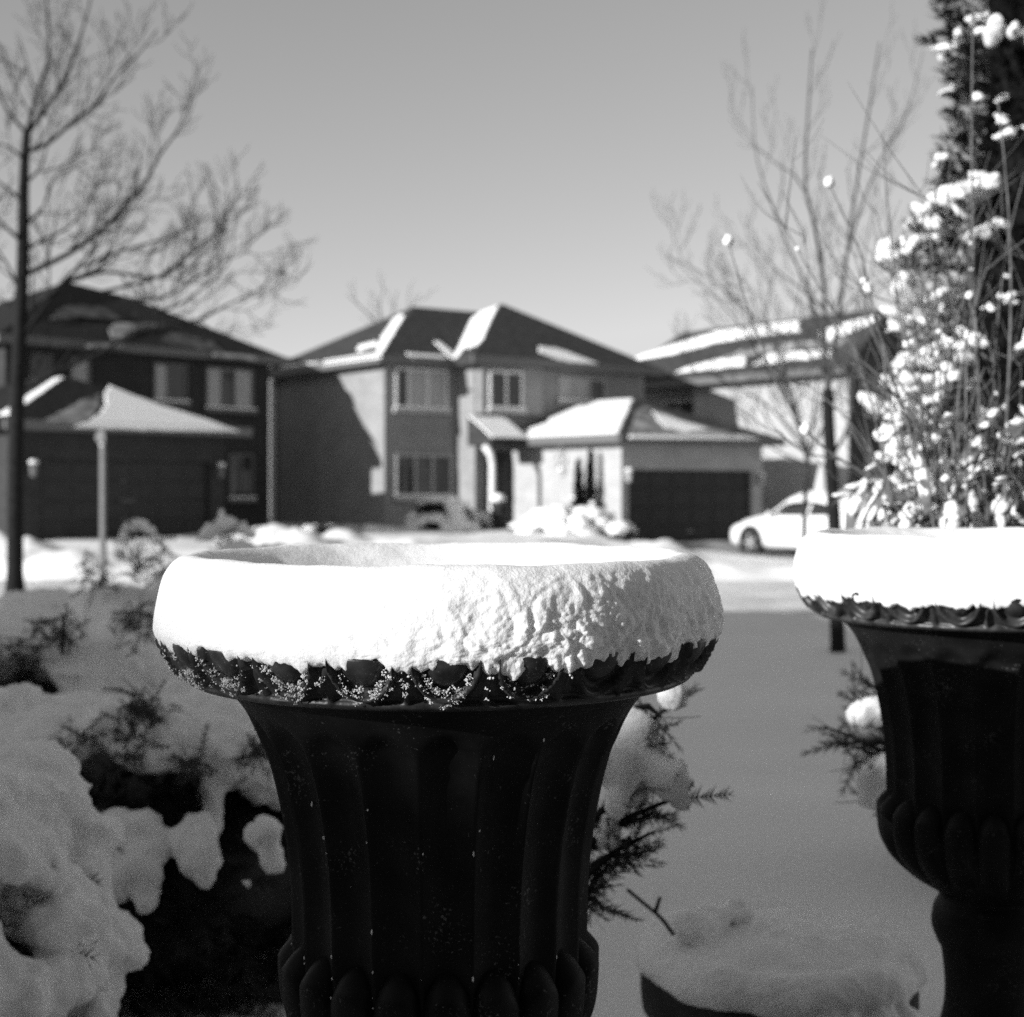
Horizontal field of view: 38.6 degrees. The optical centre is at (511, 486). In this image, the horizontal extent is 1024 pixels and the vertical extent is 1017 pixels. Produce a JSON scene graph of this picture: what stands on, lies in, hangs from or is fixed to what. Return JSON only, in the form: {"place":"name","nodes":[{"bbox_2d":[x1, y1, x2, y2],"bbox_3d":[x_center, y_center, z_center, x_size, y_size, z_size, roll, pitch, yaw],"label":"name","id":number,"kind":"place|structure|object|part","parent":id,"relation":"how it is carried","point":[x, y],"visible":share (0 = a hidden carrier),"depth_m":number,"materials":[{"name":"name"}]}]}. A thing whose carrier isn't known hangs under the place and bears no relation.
{"place":"outdoors","nodes":[
{"label":"outdoors","id":0,"kind":"place"},
{"bbox_2d":[0,580,815,613],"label":"road","id":1,"kind":"structure","parent":0,"point":[779,595],"depth_m":22.42,"materials":[{"name":"white snow"}]},
{"bbox_2d":[0,488,944,1016],"bbox_3d":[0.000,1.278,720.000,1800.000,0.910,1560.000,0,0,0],"label":"ground","id":2,"kind":"structure","parent":0,"point":[782,824],"depth_m":7.47,"materials":[{"name":"white snow"}]},
{"bbox_2d":[0,587,87,616],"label":"evergreen shrub","id":3,"kind":"object","parent":2,"relation":"on","point":[26,601],"visible":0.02,"depth_m":9.46,"materials":[{"name":"grey plant"}]},
{"bbox_2d":[0,736,149,1016],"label":"evergreen shrub","id":4,"kind":"object","parent":2,"relation":"on","point":[72,943],"visible":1,"depth_m":2.27,"materials":[{"name":"grey plant"}]},
{"bbox_2d":[0,583,175,696],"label":"evergreen shrub","id":5,"kind":"object","parent":2,"relation":"on","point":[111,650],"visible":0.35,"depth_m":4.59,"materials":[{"name":"grey plant"}]},
{"bbox_2d":[59,613,64,653],"bbox_3d":[-1.415,0.462,4.600,0.018,0.126,0.014,0,0,0],"label":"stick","id":6,"kind":"object","parent":5,"relation":"in","point":[62,650],"visible":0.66,"depth_m":4.59,"materials":[{"name":"black plant"}]},
{"bbox_2d":[95,430,105,584],"bbox_3d":[-6.160,0.534,21.984,0.180,2.747,0.106,0,0,20],"label":"sign post","id":7,"kind":"object","parent":2,"relation":"on","point":[100,436],"visible":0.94,"depth_m":21.97,"materials":[{"name":"grey metal"}]},
{"bbox_2d":[64,548,170,622],"bbox_3d":[-1.370,0.902,6.389,1.639,1.302,1.504,0,0,0],"label":"evergreen shrub","id":8,"kind":"object","parent":2,"relation":"on","point":[100,597],"visible":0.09,"depth_m":6.04,"materials":[{"name":"grey plant"}]},
{"bbox_2d":[104,517,178,577],"bbox_3d":[-2.149,0.350,8.608,0.513,0.396,0.299,0,0,0],"label":"evergreen shrub","id":9,"kind":"object","parent":2,"relation":"on","point":[131,527],"visible":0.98,"depth_m":8.58,"materials":[{"name":"grey plant"}]},
{"bbox_2d":[0,283,290,540],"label":"brick house","id":10,"kind":"structure","parent":2,"relation":"on","point":[183,423],"depth_m":35.45,"materials":[{"name":"black brick"}]},
{"bbox_2d":[29,353,52,379],"bbox_3d":[-12.012,-2.978,37.365,0.156,0.836,0.755,0,0,42],"label":"window","id":11,"kind":"structure","parent":10,"relation":"in","point":[46,366],"depth_m":37.40,"materials":[{"name":"black glass"}]},
{"bbox_2d":[69,357,90,382],"bbox_3d":[-11.295,-2.929,38.227,0.078,0.862,0.609,0,0,42],"label":"window","id":12,"kind":"structure","parent":10,"relation":"in","point":[82,371],"depth_m":38.25,"materials":[{"name":"grey glass"}]},
{"bbox_2d":[40,460,206,540],"bbox_3d":[-8.911,0.325,33.782,0.063,1.791,4.538,0,0,42],"label":"garage door","id":13,"kind":"structure","parent":10,"relation":"in","point":[178,490],"depth_m":33.67,"materials":[{"name":"black metal"}]},
{"bbox_2d":[151,362,190,406],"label":"window","id":14,"kind":"structure","parent":10,"relation":"in","point":[169,379],"depth_m":40.31,"materials":[{"name":"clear glass"}]},
{"bbox_2d":[203,366,256,413],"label":"window","id":15,"kind":"structure","parent":10,"relation":"in","point":[227,390],"depth_m":41.80,"materials":[{"name":"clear glass"}]},
{"bbox_2d":[227,453,256,502],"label":"window","id":16,"kind":"structure","parent":10,"relation":"in","point":[240,466],"depth_m":42.11,"materials":[{"name":"black glass"}]},
{"bbox_2d":[0,674,291,1016],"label":"evergreen shrub","id":17,"kind":"object","parent":2,"relation":"on","point":[176,774],"visible":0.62,"depth_m":3.13,"materials":[{"name":"black plant"}]},
{"bbox_2d":[0,0,317,591],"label":"street tree","id":18,"kind":"object","parent":2,"relation":"on","point":[19,387],"visible":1,"depth_m":21.92,"materials":[{"name":"grey plant"}]},
{"bbox_2d":[194,509,267,549],"bbox_3d":[-1.698,0.280,8.889,0.406,0.289,0.241,0,0,8],"label":"evergreen shrub","id":19,"kind":"object","parent":2,"relation":"on","point":[218,527],"visible":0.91,"depth_m":8.87,"materials":[{"name":"grey plant"}]},
{"bbox_2d":[219,540,283,549],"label":"evergreen shrub","id":20,"kind":"object","parent":2,"relation":"on","point":[235,544],"depth_m":7.94,"materials":[{"name":"plant"}]},
{"bbox_2d":[297,515,343,534],"bbox_3d":[-4.484,0.978,33.996,1.247,0.688,1.128,0,0,0],"label":"snowy bush","id":21,"kind":"object","parent":2,"relation":"on","point":[321,529],"visible":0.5,"depth_m":33.80,"materials":[{"name":"white plant"}]},
{"bbox_2d":[351,522,394,533],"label":"snowy bush","id":22,"kind":"object","parent":2,"relation":"on","point":[370,528],"visible":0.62,"depth_m":36.69,"materials":[{"name":"grey snow"}]},
{"bbox_2d":[347,270,435,324],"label":"distant tree","id":23,"kind":"object","parent":2,"relation":"on","point":[380,302],"visible":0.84,"depth_m":74.93,"materials":[{"name":"grey plant"}]},
{"bbox_2d":[155,636,717,1016],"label":"garden urn","id":24,"kind":"object","parent":2,"relation":"on","point":[439,821],"visible":0.76,"depth_m":1.27,"materials":[{"name":"black metal"}]},
{"bbox_2d":[153,542,724,679],"bbox_3d":[-0.067,0.107,1.399,0.534,0.092,0.536,0,0,0],"label":"snow cap","id":25,"kind":"object","parent":24,"relation":"on","point":[516,609],"visible":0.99,"depth_m":1.17,"materials":[{"name":"white snow"}]},
{"bbox_2d":[405,495,480,531],"bbox_3d":[-1.837,0.792,38.978,2.086,1.134,1.707,0,0,0],"label":"snowy bush","id":26,"kind":"object","parent":2,"relation":"on","point":[444,513],"visible":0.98,"depth_m":38.53,"materials":[{"name":"grey plant"}]},
{"bbox_2d":[476,508,492,529],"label":"snowy bush","id":27,"kind":"object","parent":2,"relation":"on","point":[485,521],"visible":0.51,"depth_m":40.25,"materials":[{"name":"grey plant"}]},
{"bbox_2d":[489,493,509,529],"bbox_3d":[-0.332,0.698,39.590,0.557,1.011,0.577,0,0,0],"label":"porch planter","id":28,"kind":"object","parent":2,"relation":"on","point":[499,511],"visible":0.97,"depth_m":39.41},
{"bbox_2d":[504,521,521,532],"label":"snowy bush","id":29,"kind":"object","parent":2,"relation":"on","point":[515,526],"visible":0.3,"depth_m":37.76,"materials":[{"name":"white snow"}]},
{"bbox_2d":[269,304,784,541],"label":"brick house","id":30,"kind":"structure","parent":2,"relation":"on","point":[392,420],"depth_m":42.48,"materials":[{"name":"grey brick"}]},
{"bbox_2d":[393,367,450,413],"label":"window","id":31,"kind":"structure","parent":30,"relation":"in","point":[417,390],"depth_m":42.34,"materials":[{"name":"grey glass"}]},
{"bbox_2d":[393,454,455,500],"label":"window","id":32,"kind":"structure","parent":30,"relation":"in","point":[418,477],"depth_m":42.35,"materials":[{"name":"grey glass"}]},
{"bbox_2d":[485,451,511,521],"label":"front door","id":33,"kind":"structure","parent":30,"relation":"in","point":[503,460],"depth_m":42.74,"materials":[{"name":"black wood"}]},
{"bbox_2d":[487,370,526,413],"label":"window","id":34,"kind":"structure","parent":30,"relation":"in","point":[505,387],"depth_m":42.53,"materials":[{"name":"grey glass"}]},
{"bbox_2d":[554,445,566,475],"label":"wall ornament","id":35,"kind":"object","parent":30,"relation":"attached to","point":[560,461],"depth_m":41.01,"materials":[{"name":"white metal"}]},
{"bbox_2d":[556,376,605,404],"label":"window","id":36,"kind":"structure","parent":30,"relation":"in","point":[571,390],"depth_m":44.51,"materials":[{"name":"grey glass"}]},
{"bbox_2d":[628,470,748,541],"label":"garage door","id":37,"kind":"structure","parent":30,"relation":"in","point":[690,507],"depth_m":40.53,"materials":[{"name":"black metal"}]},
{"bbox_2d":[521,504,614,534],"bbox_3d":[1.483,0.943,36.474,2.546,0.994,2.147,0,0,0],"label":"snowy bush","id":38,"kind":"object","parent":2,"relation":"on","point":[558,519],"visible":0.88,"depth_m":35.81,"materials":[{"name":"white snow"}]},
{"bbox_2d":[569,458,584,513],"bbox_3d":[1.815,0.264,39.959,0.598,2.215,0.532,0,0,-44],"label":"narrow juniper","id":39,"kind":"object","parent":2,"relation":"on","point":[578,497],"visible":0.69,"depth_m":39.89,"materials":[{"name":"black plant"}]},
{"bbox_2d":[582,448,600,507],"bbox_3d":[2.124,0.228,39.543,0.622,2.669,0.653,0,0,0],"label":"narrow juniper","id":40,"kind":"object","parent":2,"relation":"on","point":[590,499],"visible":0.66,"depth_m":39.47,"materials":[{"name":"black plant"}]},
{"bbox_2d":[597,521,641,541],"bbox_3d":[2.629,1.207,36.016,1.337,0.728,1.150,0,0,0],"label":"snowy bush","id":41,"kind":"object","parent":2,"relation":"on","point":[623,531],"visible":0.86,"depth_m":35.71,"materials":[{"name":"white snow"}]},
{"bbox_2d":[587,681,734,930],"bbox_3d":[0.159,0.454,2.104,0.207,0.380,0.278,0,0,-27],"label":"young evergreen","id":42,"kind":"object","parent":2,"relation":"on","point":[642,765],"visible":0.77,"depth_m":2.03,"materials":[{"name":"grey plant"}]},
{"bbox_2d":[650,186,866,539],"bbox_3d":[4.982,-2.199,30.069,4.588,8.017,2.757,0,0,0],"label":"young tree","id":43,"kind":"object","parent":2,"relation":"on","point":[803,443],"visible":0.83,"depth_m":29.89,"materials":[{"name":"plant"}]},
{"bbox_2d":[635,898,928,1016],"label":"planter pot","id":44,"kind":"object","parent":2,"relation":"on","point":[772,957],"visible":0.99,"depth_m":2.48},
{"bbox_2d":[626,888,674,935],"bbox_3d":[0.239,0.730,2.503,0.088,0.087,0.021,0,0,-14],"label":"twig","id":45,"kind":"object","parent":44,"relation":"in","point":[654,911],"visible":1,"depth_m":2.50,"materials":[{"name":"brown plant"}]},
{"bbox_2d":[636,308,952,514],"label":"brick house","id":46,"kind":"structure","parent":2,"relation":"on","point":[676,387],"depth_m":46.18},
{"bbox_2d":[662,399,693,413],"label":"window","id":47,"kind":"structure","parent":46,"relation":"in","point":[685,405],"depth_m":50.51,"materials":[{"name":"glass"}]},
{"bbox_2d":[866,378,890,416],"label":"window","id":48,"kind":"structure","parent":46,"relation":"in","point":[877,392],"depth_m":44.28,"materials":[{"name":"grey glass"}]},
{"bbox_2d":[865,456,895,495],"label":"window","id":49,"kind":"structure","parent":46,"relation":"in","point":[872,472],"depth_m":44.22,"materials":[{"name":"grey glass"}]},
{"bbox_2d":[651,1,939,652],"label":"young tree","id":50,"kind":"object","parent":2,"relation":"on","point":[837,637],"visible":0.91,"depth_m":14.02,"materials":[{"name":"grey plant"}]},
{"bbox_2d":[814,463,825,490],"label":"wrapped shrub","id":51,"kind":"object","parent":2,"relation":"on","point":[820,483],"visible":0.11,"depth_m":38.39,"materials":[{"name":"white fabric"}]},
{"bbox_2d":[800,649,885,816],"bbox_3d":[0.680,0.467,2.756,0.275,0.380,0.148,0,0,13],"label":"young evergreen","id":52,"kind":"object","parent":2,"relation":"on","point":[863,712],"visible":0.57,"depth_m":2.73,"materials":[{"name":"grey plant"}]},
{"bbox_2d":[723,0,1023,528],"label":"deciduous shrub","id":53,"kind":"object","parent":2,"relation":"on","point":[942,477],"visible":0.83,"depth_m":2.85,"materials":[{"name":"white plant"}]},
{"bbox_2d":[796,587,1023,1016],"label":"garden urn","id":54,"kind":"object","parent":2,"relation":"on","point":[949,684],"visible":0.84,"depth_m":1.91,"materials":[{"name":"black metal"}]},
{"bbox_2d":[793,526,1023,611],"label":"snow cap","id":55,"kind":"object","parent":54,"relation":"on","point":[911,569],"visible":1,"depth_m":1.83,"materials":[{"name":"white snow"}]},
{"bbox_2d":[857,0,1023,737],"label":"cedar tree","id":56,"kind":"object","parent":2,"relation":"on","point":[999,29],"visible":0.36,"depth_m":4.49,"materials":[{"name":"black plant"}]},
{"bbox_2d":[0,0,988,487],"label":"sky","id":57,"kind":"structure","parent":0,"point":[482,154],"materials":[{"name":"grey"}]},
{"bbox_2d":[676,541,795,558],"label":"driveway","id":58,"kind":"structure","parent":0,"point":[727,546],"depth_m":37.46,"materials":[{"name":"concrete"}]},
{"bbox_2d":[730,490,887,553],"bbox_3d":[7.450,0.919,35.323,2.236,1.658,4.784,0,0,-36],"label":"parked car","id":59,"kind":"object","parent":58,"relation":"on","point":[780,527],"visible":0.48,"depth_m":35.07,"materials":[{"name":"paint"}]},
{"bbox_3d":[7.075,0.485,34.587,0.303,0.416,1.955,0,0,-36],"label":"side window","id":60,"kind":"part","parent":59,"relation":"part of","materials":[{"name":"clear glass"}]}
]}

